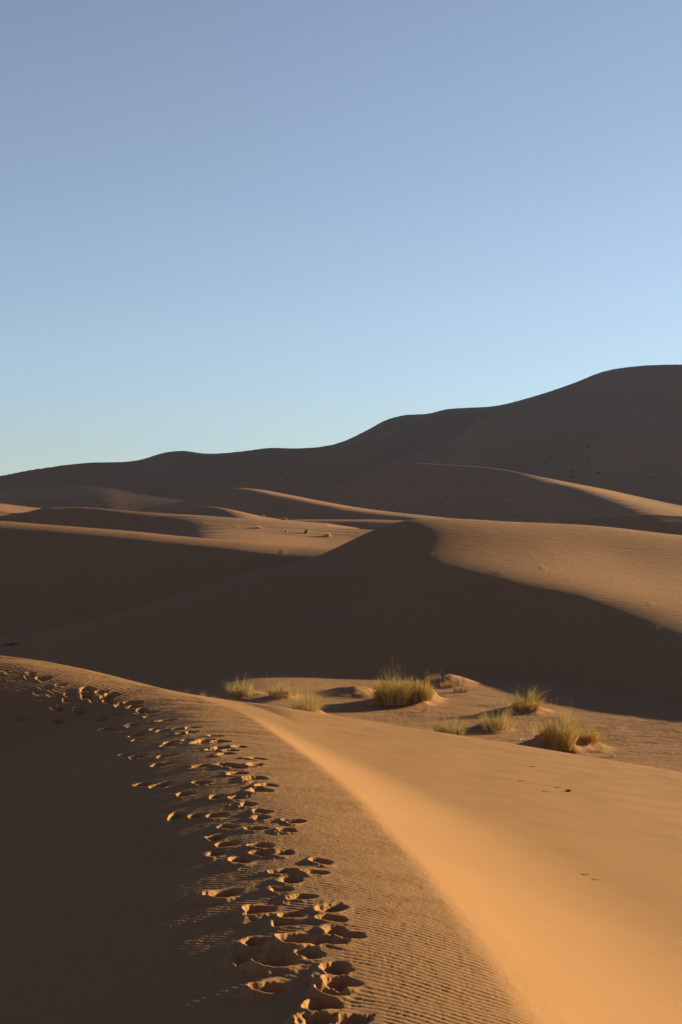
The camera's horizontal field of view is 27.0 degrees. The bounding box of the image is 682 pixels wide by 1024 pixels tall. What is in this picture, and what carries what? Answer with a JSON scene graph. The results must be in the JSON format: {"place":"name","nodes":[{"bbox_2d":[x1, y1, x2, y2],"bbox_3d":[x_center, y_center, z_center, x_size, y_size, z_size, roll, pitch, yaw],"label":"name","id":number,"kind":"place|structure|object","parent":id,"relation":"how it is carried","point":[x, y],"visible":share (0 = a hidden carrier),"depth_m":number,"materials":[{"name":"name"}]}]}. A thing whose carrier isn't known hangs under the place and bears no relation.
{"place":"outdoors","nodes":[
{"label":"outdoors","id":0,"kind":"place"},
{"bbox_2d":[0,656,681,1023],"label":"sand dune","id":1,"kind":"structure","parent":0,"point":[168,856],"depth_m":15.43,"materials":[{"name":"orange sand"}]},
{"bbox_2d":[0,518,681,771],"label":"ground","id":2,"kind":"structure","parent":0,"point":[584,620],"depth_m":65.36,"materials":[{"name":"brown sand"}]},
{"bbox_2d":[217,669,262,695],"bbox_3d":[-3.593,5.920,49.329,1.759,0.839,1.663,0,0,-38],"label":"grass tuft","id":3,"kind":"object","parent":2,"relation":"on","point":[248,690],"visible":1,"depth_m":49.30,"materials":[{"name":"plant"}]},
{"bbox_2d":[265,673,302,696],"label":"grass tuft","id":4,"kind":"object","parent":2,"relation":"on","point":[274,691],"visible":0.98,"depth_m":48.21,"materials":[{"name":"plant"}]},
{"bbox_2d":[275,671,336,712],"bbox_3d":[-1.099,5.570,43.620,2.091,1.306,2.575,0,0,45],"label":"grass bush","id":5,"kind":"object","parent":2,"relation":"on","point":[314,706],"visible":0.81,"depth_m":43.78,"materials":[{"name":"plant"}]},
{"bbox_2d":[364,658,420,705],"bbox_3d":[1.695,5.574,47.175,2.013,1.528,2.230,0,0,0],"label":"grass tuft","id":6,"kind":"object","parent":2,"relation":"on","point":[384,694],"visible":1,"depth_m":46.90,"materials":[{"name":"plant"}]},
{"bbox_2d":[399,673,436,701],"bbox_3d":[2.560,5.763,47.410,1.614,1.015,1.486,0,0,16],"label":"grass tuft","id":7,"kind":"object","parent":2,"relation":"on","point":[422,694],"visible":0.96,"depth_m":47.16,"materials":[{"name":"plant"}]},
{"bbox_2d":[424,674,442,682],"bbox_3d":[3.497,6.190,53.922,0.697,0.506,0.956,0,0,0],"label":"dry brush","id":8,"kind":"object","parent":2,"relation":"on","point":[433,677],"visible":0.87,"depth_m":53.81,"materials":[{"name":"brown plant"}]},
{"bbox_2d":[424,710,469,735],"bbox_3d":[3.164,6.063,41.084,1.755,0.768,1.720,0,0,0],"label":"grass bush","id":9,"kind":"object","parent":2,"relation":"on","point":[445,728],"visible":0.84,"depth_m":41.08,"materials":[{"name":"plant"}]},
{"bbox_2d":[439,674,455,687],"bbox_3d":[3.918,6.274,52.894,0.609,0.538,0.706,0,0,-21],"label":"dry brush","id":10,"kind":"object","parent":2,"relation":"on","point":[446,685],"visible":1,"depth_m":52.78,"materials":[{"name":"brown plant"}]},
{"bbox_2d":[453,686,469,692],"bbox_3d":[4.358,6.368,51.347,0.735,0.317,0.515,0,0,-8],"label":"dry brush","id":11,"kind":"object","parent":2,"relation":"on","point":[462,690],"visible":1,"depth_m":51.22,"materials":[{"name":"brown plant"}]},
{"bbox_2d":[477,701,522,730],"bbox_3d":[4.720,6.021,42.070,1.774,0.821,1.697,0,0,0],"label":"grass bush","id":12,"kind":"object","parent":2,"relation":"on","point":[502,725],"visible":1,"depth_m":41.94,"materials":[{"name":"plant"}]},
{"bbox_2d":[493,694,510,705],"bbox_3d":[5.615,6.265,48.116,0.815,0.578,0.694,0,0,-39],"label":"grass wisp","id":13,"kind":"object","parent":2,"relation":"on","point":[504,702],"depth_m":48.06,"materials":[{"name":"beige plant"}]},
{"bbox_2d":[507,683,555,711],"bbox_3d":[6.303,5.967,46.228,1.732,0.938,1.338,0,0,-38],"label":"grass tuft","id":14,"kind":"object","parent":2,"relation":"on","point":[523,706],"visible":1,"depth_m":45.96,"materials":[{"name":"plant"}]},
{"bbox_2d":[531,720,545,738],"bbox_3d":[5.487,6.024,39.400,0.557,0.502,0.643,0,0,0],"label":"grass wisp","id":15,"kind":"object","parent":2,"relation":"on","point":[537,732],"depth_m":39.41,"materials":[{"name":"beige plant"}]},
{"bbox_2d":[534,699,588,750],"bbox_3d":[5.873,5.682,38.414,1.750,1.453,1.872,0,0,0],"label":"grass tuft","id":16,"kind":"object","parent":2,"relation":"on","point":[556,738],"visible":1,"depth_m":38.24,"materials":[{"name":"yellow plant"}]},
{"bbox_2d":[578,721,603,743],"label":"grass tuft","id":17,"kind":"object","parent":2,"relation":"on","point":[590,738],"visible":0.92,"depth_m":39.12,"materials":[{"name":"yellow plant"}]},
{"bbox_2d":[596,740,608,752],"bbox_3d":[6.998,6.321,38.801,0.558,0.495,0.426,0,0,-40],"label":"grass wisp","id":18,"kind":"object","parent":2,"relation":"on","point":[599,747],"depth_m":38.78,"materials":[{"name":"beige plant"}]},
{"bbox_2d":[0,364,681,540],"bbox_3d":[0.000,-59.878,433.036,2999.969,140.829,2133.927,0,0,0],"label":"hills","id":19,"kind":"structure","parent":0,"point":[629,434],"depth_m":339.91,"materials":[{"name":"brown sand"}]},
{"bbox_2d":[323,532,332,536],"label":"desert shrub","id":20,"kind":"object","parent":19,"relation":"on","point":[327,534],"visible":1,"depth_m":125.72,"materials":[{"name":"beige plant"}]},
{"bbox_2d":[0,0,681,475],"label":"sky","id":21,"kind":"structure","parent":0,"point":[227,226],"materials":[{"name":"blue"}]}
]}

